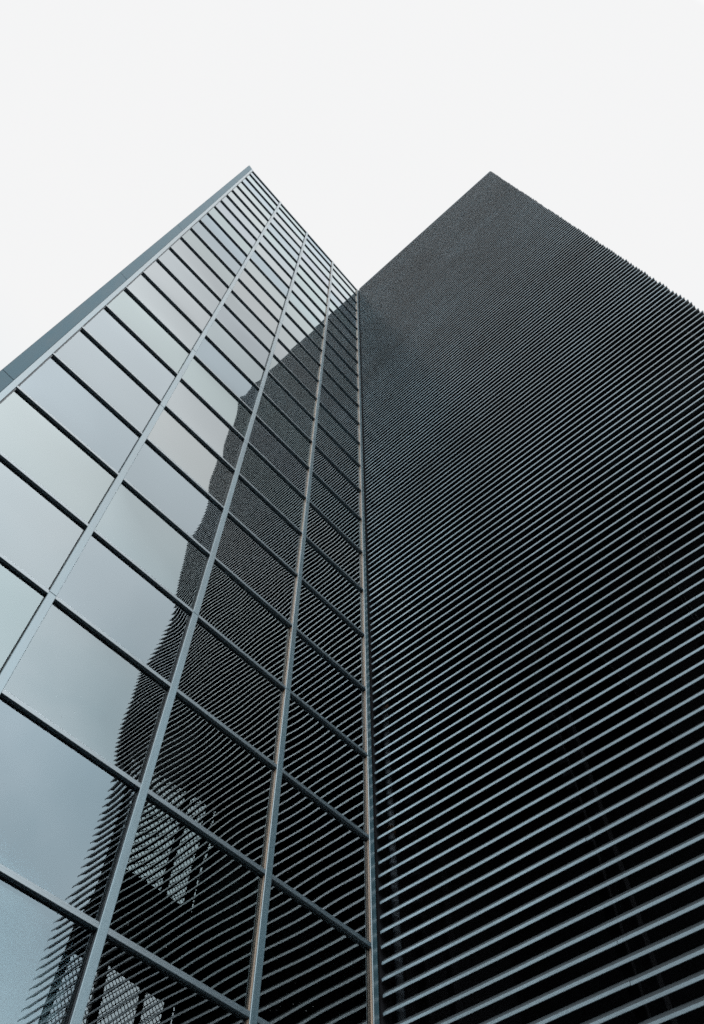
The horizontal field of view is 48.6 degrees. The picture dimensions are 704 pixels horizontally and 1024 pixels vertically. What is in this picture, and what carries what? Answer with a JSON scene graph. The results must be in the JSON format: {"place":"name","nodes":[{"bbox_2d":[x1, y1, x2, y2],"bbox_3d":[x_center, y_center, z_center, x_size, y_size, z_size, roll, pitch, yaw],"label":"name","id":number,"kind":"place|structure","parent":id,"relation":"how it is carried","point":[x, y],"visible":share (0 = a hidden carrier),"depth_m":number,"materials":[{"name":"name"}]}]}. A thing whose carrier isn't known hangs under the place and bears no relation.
{"place":"outdoors","nodes":[
{"label":"outdoors","id":0,"kind":"place"},
{"bbox_2d":[0,0,703,370],"label":"sky","id":1,"kind":"structure","parent":0,"point":[367,120],"materials":[{"name":"white"}]},
{"bbox_2d":[358,171,703,1023],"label":"louvred building","id":2,"kind":"structure","parent":0,"point":[532,403],"depth_m":10.58,"materials":[{"name":"metal"}]},
{"label":"ground","id":3,"kind":"structure","parent":0,"visible":0},
{"bbox_2d":[0,166,378,1023],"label":"glass building","id":4,"kind":"structure","parent":3,"relation":"on","point":[186,812],"depth_m":8.32,"materials":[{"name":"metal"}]},
{"bbox_2d":[0,561,45,671],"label":"window","id":5,"kind":"structure","parent":4,"relation":"in","point":[20,600],"depth_m":6.78,"materials":[{"name":"grey glass"}]},
{"bbox_2d":[0,459,85,589],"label":"window","id":6,"kind":"structure","parent":4,"relation":"in","point":[37,535],"depth_m":7.60,"materials":[{"name":"grey glass"}]},
{"bbox_2d":[0,876,94,1023],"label":"window","id":7,"kind":"structure","parent":4,"relation":"in","point":[44,951],"depth_m":5.08,"materials":[{"name":"grey glass"}]},
{"bbox_2d":[0,390,115,523],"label":"window","id":8,"kind":"structure","parent":4,"relation":"in","point":[28,437],"depth_m":8.52,"materials":[{"name":"grey glass"}]},
{"bbox_2d":[0,696,137,920],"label":"window","id":9,"kind":"structure","parent":4,"relation":"in","point":[64,816],"depth_m":5.86,"materials":[{"name":"grey glass"}]},
{"bbox_2d":[19,357,139,472],"bbox_3d":[-3.297,-1.197,9.551,0.005,1.210,1.478,-38,-68,19],"label":"window","id":10,"kind":"structure","parent":4,"relation":"in","point":[52,385],"depth_m":9.56,"materials":[{"name":"grey glass"}]},
{"bbox_2d":[4,602,167,782],"bbox_3d":[-2.283,1.578,6.885,0.006,1.255,1.423,-38,-67,19],"label":"window","id":11,"kind":"structure","parent":4,"relation":"in","point":[67,673],"depth_m":6.85,"materials":[{"name":"grey glass"}]},
{"bbox_2d":[55,330,159,432],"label":"window","id":12,"kind":"structure","parent":4,"relation":"in","point":[80,353],"depth_m":10.62,"materials":[{"name":"grey glass"}]},
{"bbox_2d":[57,534,190,681],"bbox_3d":[-2.284,0.978,7.970,0.006,1.225,1.423,-38,-68,19],"label":"window","id":13,"kind":"structure","parent":4,"relation":"in","point":[101,586],"depth_m":7.96,"materials":[{"name":"grey glass"}]},
{"bbox_2d":[84,308,175,399],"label":"window","id":14,"kind":"structure","parent":4,"relation":"in","point":[110,332],"depth_m":11.68,"materials":[{"name":"grey glass"}]},
{"bbox_2d":[107,290,189,372],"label":"window","id":15,"kind":"structure","parent":4,"relation":"in","point":[124,305],"depth_m":12.74,"materials":[{"name":"grey glass"}]},
{"bbox_2d":[95,482,207,608],"bbox_3d":[-2.283,0.385,9.039,0.005,1.220,1.423,-38,-68,19],"label":"window","id":16,"kind":"structure","parent":4,"relation":"in","point":[128,522],"depth_m":9.03,"materials":[{"name":"grey glass"}]},
{"bbox_2d":[82,938,246,1023],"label":"window","id":17,"kind":"structure","parent":4,"relation":"in","point":[127,988],"depth_m":5.51,"materials":[{"name":"black glass"}]},
{"bbox_2d":[127,274,201,350],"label":"window","id":18,"kind":"structure","parent":4,"relation":"in","point":[141,286],"depth_m":13.79,"materials":[{"name":"grey glass"}]},
{"bbox_2d":[125,441,221,551],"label":"window","id":19,"kind":"structure","parent":4,"relation":"in","point":[154,476],"depth_m":10.11,"materials":[{"name":"grey glass"}]},
{"bbox_2d":[144,260,211,329],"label":"window","id":20,"kind":"structure","parent":4,"relation":"in","point":[156,271],"depth_m":14.87,"materials":[{"name":"grey glass"}]},
{"bbox_2d":[109,797,262,1009],"bbox_3d":[-1.290,3.162,6.333,0.006,1.245,1.423,-38,-68,19],"label":"window","id":21,"kind":"structure","parent":4,"relation":"in","point":[184,899],"depth_m":6.30,"materials":[{"name":"black glass"}]},
{"bbox_2d":[159,248,220,313],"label":"window","id":22,"kind":"structure","parent":4,"relation":"in","point":[169,258],"depth_m":15.92,"materials":[{"name":"grey glass"}]},
{"bbox_2d":[148,408,233,505],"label":"window","id":23,"kind":"structure","parent":4,"relation":"in","point":[168,433],"depth_m":11.17,"materials":[{"name":"grey glass"}]},
{"bbox_2d":[171,238,227,298],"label":"window","id":24,"kind":"structure","parent":4,"relation":"in","point":[187,254],"depth_m":16.97,"materials":[{"name":"grey glass"}]},
{"bbox_2d":[166,380,242,467],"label":"window","id":25,"kind":"structure","parent":4,"relation":"in","point":[183,401],"depth_m":12.22,"materials":[{"name":"grey glass"}]},
{"bbox_2d":[182,229,234,285],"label":"window","id":26,"kind":"structure","parent":4,"relation":"in","point":[199,246],"depth_m":18.03,"materials":[{"name":"grey glass"}]},
{"bbox_2d":[149,695,274,867],"bbox_3d":[-1.290,2.556,7.426,0.002,1.255,1.423,-38,-68,19],"label":"window","id":27,"kind":"structure","parent":4,"relation":"in","point":[202,771],"depth_m":7.40,"materials":[{"name":"black glass"}]},
{"bbox_2d":[182,357,250,436],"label":"window","id":28,"kind":"structure","parent":4,"relation":"in","point":[196,375],"depth_m":13.28,"materials":[{"name":"grey glass"}]},
{"bbox_2d":[192,221,240,274],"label":"window","id":29,"kind":"structure","parent":4,"relation":"in","point":[203,232],"depth_m":19.10,"materials":[{"name":"grey glass"}]},
{"bbox_2d":[201,214,246,263],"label":"window","id":30,"kind":"structure","parent":4,"relation":"in","point":[208,221],"depth_m":20.14,"materials":[{"name":"grey glass"}]},
{"bbox_2d":[196,337,257,409],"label":"window","id":31,"kind":"structure","parent":4,"relation":"in","point":[207,352],"depth_m":14.36,"materials":[{"name":"grey glass"}]},
{"bbox_2d":[209,207,251,254],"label":"window","id":32,"kind":"structure","parent":4,"relation":"in","point":[214,212],"depth_m":21.22,"materials":[{"name":"grey glass"}]},
{"bbox_2d":[178,620,283,762],"bbox_3d":[-1.289,1.954,8.511,0.003,1.225,1.423,-38,-68,19],"label":"window","id":33,"kind":"structure","parent":4,"relation":"in","point":[216,677],"depth_m":8.50,"materials":[{"name":"black glass"}]},
{"bbox_2d":[207,320,263,386],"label":"window","id":34,"kind":"structure","parent":4,"relation":"in","point":[216,332],"depth_m":15.41,"materials":[{"name":"grey glass"}]},
{"bbox_2d":[216,201,256,245],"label":"window","id":35,"kind":"structure","parent":4,"relation":"in","point":[226,212],"depth_m":22.27,"materials":[{"name":"grey glass"}]},
{"bbox_2d":[222,196,260,238],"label":"window","id":36,"kind":"structure","parent":4,"relation":"in","point":[226,200],"depth_m":23.32,"materials":[{"name":"grey glass"}]},
{"bbox_2d":[216,305,269,366],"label":"window","id":37,"kind":"structure","parent":4,"relation":"in","point":[225,316],"depth_m":16.48,"materials":[{"name":"grey glass"}]},
{"bbox_2d":[199,562,289,683],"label":"window","id":38,"kind":"structure","parent":4,"relation":"in","point":[230,608],"depth_m":9.58,"materials":[{"name":"black glass"}]},
{"bbox_2d":[228,191,264,231],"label":"window","id":39,"kind":"structure","parent":4,"relation":"in","point":[232,195],"depth_m":24.40,"materials":[{"name":"grey glass"}]},
{"bbox_2d":[225,291,274,349],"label":"window","id":40,"kind":"structure","parent":4,"relation":"in","point":[232,301],"depth_m":17.54,"materials":[{"name":"grey glass"}]},
{"bbox_2d":[233,187,267,225],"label":"window","id":41,"kind":"structure","parent":4,"relation":"in","point":[236,189],"depth_m":25.45,"materials":[{"name":"grey glass"}]},
{"bbox_2d":[238,182,270,218],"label":"window","id":42,"kind":"structure","parent":4,"relation":"in","point":[241,185],"depth_m":26.51,"materials":[{"name":"grey glass"}]},
{"bbox_2d":[215,515,295,621],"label":"window","id":43,"kind":"structure","parent":4,"relation":"in","point":[237,549],"depth_m":10.65,"materials":[{"name":"black glass"}]},
{"bbox_2d":[233,280,278,333],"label":"window","id":44,"kind":"structure","parent":4,"relation":"in","point":[239,288],"depth_m":18.59,"materials":[{"name":"grey glass"}]},
{"bbox_2d":[243,178,273,213],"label":"window","id":45,"kind":"structure","parent":4,"relation":"in","point":[264,202],"depth_m":27.54,"materials":[{"name":"grey glass"}]},
{"bbox_2d":[239,269,282,319],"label":"window","id":46,"kind":"structure","parent":4,"relation":"in","point":[245,276],"depth_m":19.65,"materials":[{"name":"grey glass"}]},
{"bbox_2d":[247,175,276,208],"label":"window","id":47,"kind":"structure","parent":4,"relation":"in","point":[249,177],"depth_m":28.63,"materials":[{"name":"grey glass"}]},
{"bbox_2d":[229,477,300,571],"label":"window","id":48,"kind":"structure","parent":4,"relation":"in","point":[246,505],"depth_m":11.71,"materials":[{"name":"black glass"}]},
{"bbox_2d":[251,172,278,203],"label":"window","id":49,"kind":"structure","parent":4,"relation":"in","point":[252,173],"depth_m":29.54,"materials":[{"name":"grey glass"}]},
{"bbox_2d":[245,259,285,306],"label":"window","id":50,"kind":"structure","parent":4,"relation":"in","point":[251,267],"depth_m":20.71,"materials":[{"name":"grey glass"}]},
{"bbox_2d":[251,251,288,296],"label":"window","id":51,"kind":"structure","parent":4,"relation":"in","point":[255,257],"depth_m":21.76,"materials":[{"name":"grey glass"}]},
{"bbox_2d":[240,445,304,530],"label":"window","id":52,"kind":"structure","parent":4,"relation":"in","point":[254,469],"depth_m":12.78,"materials":[{"name":"black glass"}]},
{"bbox_2d":[256,243,291,285],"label":"window","id":53,"kind":"structure","parent":4,"relation":"in","point":[259,248],"depth_m":22.83,"materials":[{"name":"grey glass"}]},
{"bbox_2d":[260,236,293,276],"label":"window","id":54,"kind":"structure","parent":4,"relation":"in","point":[266,244],"depth_m":23.89,"materials":[{"name":"grey glass"}]},
{"bbox_2d":[249,417,307,494],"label":"window","id":55,"kind":"structure","parent":4,"relation":"in","point":[261,438],"depth_m":13.83,"materials":[{"name":"black glass"}]},
{"bbox_2d":[264,230,296,267],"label":"window","id":56,"kind":"structure","parent":4,"relation":"in","point":[269,236],"depth_m":24.95,"materials":[{"name":"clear glass"}]},
{"bbox_2d":[256,394,310,465],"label":"window","id":57,"kind":"structure","parent":4,"relation":"in","point":[266,411],"depth_m":14.90,"materials":[{"name":"black glass"}]},
{"bbox_2d":[268,223,298,260],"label":"window","id":58,"kind":"structure","parent":4,"relation":"in","point":[270,227],"depth_m":26.01,"materials":[{"name":"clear glass"}]},
{"bbox_2d":[271,218,300,253],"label":"window","id":59,"kind":"structure","parent":4,"relation":"in","point":[274,222],"depth_m":27.06,"materials":[{"name":"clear glass"}]},
{"bbox_2d":[263,374,313,439],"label":"window","id":60,"kind":"structure","parent":4,"relation":"in","point":[272,389],"depth_m":15.95,"materials":[{"name":"black glass"}]},
{"bbox_2d":[274,213,302,246],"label":"window","id":61,"kind":"structure","parent":4,"relation":"in","point":[280,220],"depth_m":28.12,"materials":[{"name":"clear glass"}]},
{"bbox_2d":[277,208,304,240],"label":"window","id":62,"kind":"structure","parent":4,"relation":"in","point":[279,211],"depth_m":29.16,"materials":[{"name":"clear glass"}]},
{"bbox_2d":[269,356,315,416],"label":"window","id":63,"kind":"structure","parent":4,"relation":"in","point":[276,368],"depth_m":17.00,"materials":[{"name":"black glass"}]},
{"bbox_2d":[280,205,305,234],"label":"window","id":64,"kind":"structure","parent":4,"relation":"in","point":[281,206],"depth_m":30.10,"materials":[{"name":"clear glass"}]},
{"bbox_2d":[274,340,317,396],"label":"window","id":65,"kind":"structure","parent":4,"relation":"in","point":[281,352],"depth_m":18.07,"materials":[{"name":"black glass"}]},
{"bbox_2d":[278,326,319,378],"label":"window","id":66,"kind":"structure","parent":4,"relation":"in","point":[284,335],"depth_m":19.14,"materials":[{"name":"black glass"}]},
{"bbox_2d":[282,313,321,362],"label":"window","id":67,"kind":"structure","parent":4,"relation":"in","point":[288,322],"depth_m":20.19,"materials":[{"name":"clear glass"}]},
{"bbox_2d":[286,302,322,348],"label":"window","id":68,"kind":"structure","parent":4,"relation":"in","point":[290,309],"depth_m":21.25,"materials":[{"name":"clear glass"}]},
{"bbox_2d":[289,291,323,335],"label":"window","id":69,"kind":"structure","parent":4,"relation":"in","point":[293,298],"depth_m":22.29,"materials":[{"name":"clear glass"}]},
{"bbox_2d":[292,282,324,324],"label":"window","id":70,"kind":"structure","parent":4,"relation":"in","point":[296,288],"depth_m":23.34,"materials":[{"name":"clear glass"}]},
{"bbox_2d":[295,274,326,313],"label":"window","id":71,"kind":"structure","parent":4,"relation":"in","point":[298,279],"depth_m":24.41,"materials":[{"name":"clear glass"}]},
{"bbox_2d":[297,266,327,303],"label":"window","id":72,"kind":"structure","parent":4,"relation":"in","point":[300,270],"depth_m":25.48,"materials":[{"name":"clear glass"}]},
{"bbox_2d":[258,882,369,1023],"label":"window","id":73,"kind":"structure","parent":4,"relation":"in","point":[314,972],"depth_m":6.94,"materials":[{"name":"black glass"}]},
{"bbox_2d":[299,258,328,294],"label":"window","id":74,"kind":"structure","parent":4,"relation":"in","point":[302,263],"depth_m":26.55,"materials":[{"name":"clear glass"}]},
{"bbox_2d":[302,251,328,286],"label":"window","id":75,"kind":"structure","parent":4,"relation":"in","point":[305,257],"depth_m":27.60,"materials":[{"name":"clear glass"}]},
{"bbox_2d":[303,246,329,278],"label":"window","id":76,"kind":"structure","parent":4,"relation":"in","point":[305,249],"depth_m":28.66,"materials":[{"name":"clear glass"}]},
{"bbox_2d":[305,239,330,271],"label":"window","id":77,"kind":"structure","parent":4,"relation":"in","point":[307,242],"depth_m":29.70,"materials":[{"name":"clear glass"}]},
{"bbox_2d":[307,235,331,264],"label":"window","id":78,"kind":"structure","parent":4,"relation":"in","point":[308,237],"depth_m":30.65,"materials":[{"name":"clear glass"}]},
{"bbox_2d":[272,776,368,940],"bbox_3d":[-0.301,3.527,7.965,0.003,1.255,1.408,-38,-68,19],"label":"window","id":79,"kind":"structure","parent":4,"relation":"in","point":[318,855],"depth_m":7.95,"materials":[{"name":"black glass"}]},
{"bbox_2d":[283,696,366,832],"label":"window","id":80,"kind":"structure","parent":4,"relation":"in","point":[316,756],"depth_m":9.05,"materials":[{"name":"black glass"}]},
{"bbox_2d":[291,633,364,750],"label":"window","id":81,"kind":"structure","parent":4,"relation":"in","point":[319,683],"depth_m":10.13,"materials":[{"name":"black glass"}]},
{"bbox_2d":[297,582,363,684],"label":"window","id":82,"kind":"structure","parent":4,"relation":"in","point":[319,622],"depth_m":11.20,"materials":[{"name":"black glass"}]},
{"bbox_2d":[302,540,362,631],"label":"window","id":83,"kind":"structure","parent":4,"relation":"in","point":[319,572],"depth_m":12.26,"materials":[{"name":"black glass"}]},
{"bbox_2d":[306,504,361,586],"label":"window","id":84,"kind":"structure","parent":4,"relation":"in","point":[319,530],"depth_m":13.32,"materials":[{"name":"black glass"}]},
{"bbox_2d":[310,473,360,548],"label":"window","id":85,"kind":"structure","parent":4,"relation":"in","point":[321,496],"depth_m":14.38,"materials":[{"name":"black glass"}]},
{"bbox_2d":[313,447,360,516],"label":"window","id":86,"kind":"structure","parent":4,"relation":"in","point":[322,466],"depth_m":15.44,"materials":[{"name":"black glass"}]},
{"bbox_2d":[315,424,359,487],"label":"window","id":87,"kind":"structure","parent":4,"relation":"in","point":[324,441],"depth_m":16.51,"materials":[{"name":"black glass"}]},
{"bbox_2d":[318,403,359,463],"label":"window","id":88,"kind":"structure","parent":4,"relation":"in","point":[325,419],"depth_m":17.55,"materials":[{"name":"black glass"}]},
{"bbox_2d":[320,385,358,440],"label":"window","id":89,"kind":"structure","parent":4,"relation":"in","point":[326,399],"depth_m":18.60,"materials":[{"name":"black glass"}]},
{"bbox_2d":[322,370,358,421],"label":"window","id":90,"kind":"structure","parent":4,"relation":"in","point":[327,381],"depth_m":19.66,"materials":[{"name":"black glass"}]},
{"bbox_2d":[323,355,357,402],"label":"window","id":91,"kind":"structure","parent":4,"relation":"in","point":[328,365],"depth_m":20.73,"materials":[{"name":"black glass"}]},
{"bbox_2d":[325,342,357,387],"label":"window","id":92,"kind":"structure","parent":4,"relation":"in","point":[329,351],"depth_m":21.79,"materials":[{"name":"black glass"}]},
{"bbox_2d":[326,330,357,373],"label":"window","id":93,"kind":"structure","parent":4,"relation":"in","point":[335,344],"depth_m":22.86,"materials":[{"name":"black glass"}]},
{"bbox_2d":[327,319,356,359],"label":"window","id":94,"kind":"structure","parent":4,"relation":"in","point":[330,326],"depth_m":23.89,"materials":[{"name":"black glass"}]},
{"bbox_2d":[328,309,356,347],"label":"window","id":95,"kind":"structure","parent":4,"relation":"in","point":[336,321],"depth_m":24.97,"materials":[{"name":"black glass"}]},
{"bbox_2d":[329,300,356,336],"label":"window","id":96,"kind":"structure","parent":4,"relation":"in","point":[331,305],"depth_m":26.03,"materials":[{"name":"black glass"}]},
{"bbox_2d":[330,292,356,326],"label":"window","id":97,"kind":"structure","parent":4,"relation":"in","point":[332,296],"depth_m":27.09,"materials":[{"name":"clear glass"}]},
{"bbox_2d":[331,284,356,317],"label":"window","id":98,"kind":"structure","parent":4,"relation":"in","point":[338,294],"depth_m":28.12,"materials":[{"name":"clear glass"}]},
{"bbox_2d":[332,276,355,307],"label":"window","id":99,"kind":"structure","parent":4,"relation":"in","point":[334,281],"depth_m":29.18,"materials":[{"name":"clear glass"}]},
{"bbox_2d":[333,270,355,299],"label":"window","id":100,"kind":"structure","parent":4,"relation":"in","point":[335,274],"depth_m":30.25,"materials":[{"name":"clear glass"}]},
{"bbox_2d":[333,264,355,292],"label":"window","id":101,"kind":"structure","parent":4,"relation":"in","point":[334,267],"depth_m":31.18,"materials":[{"name":"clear glass"}]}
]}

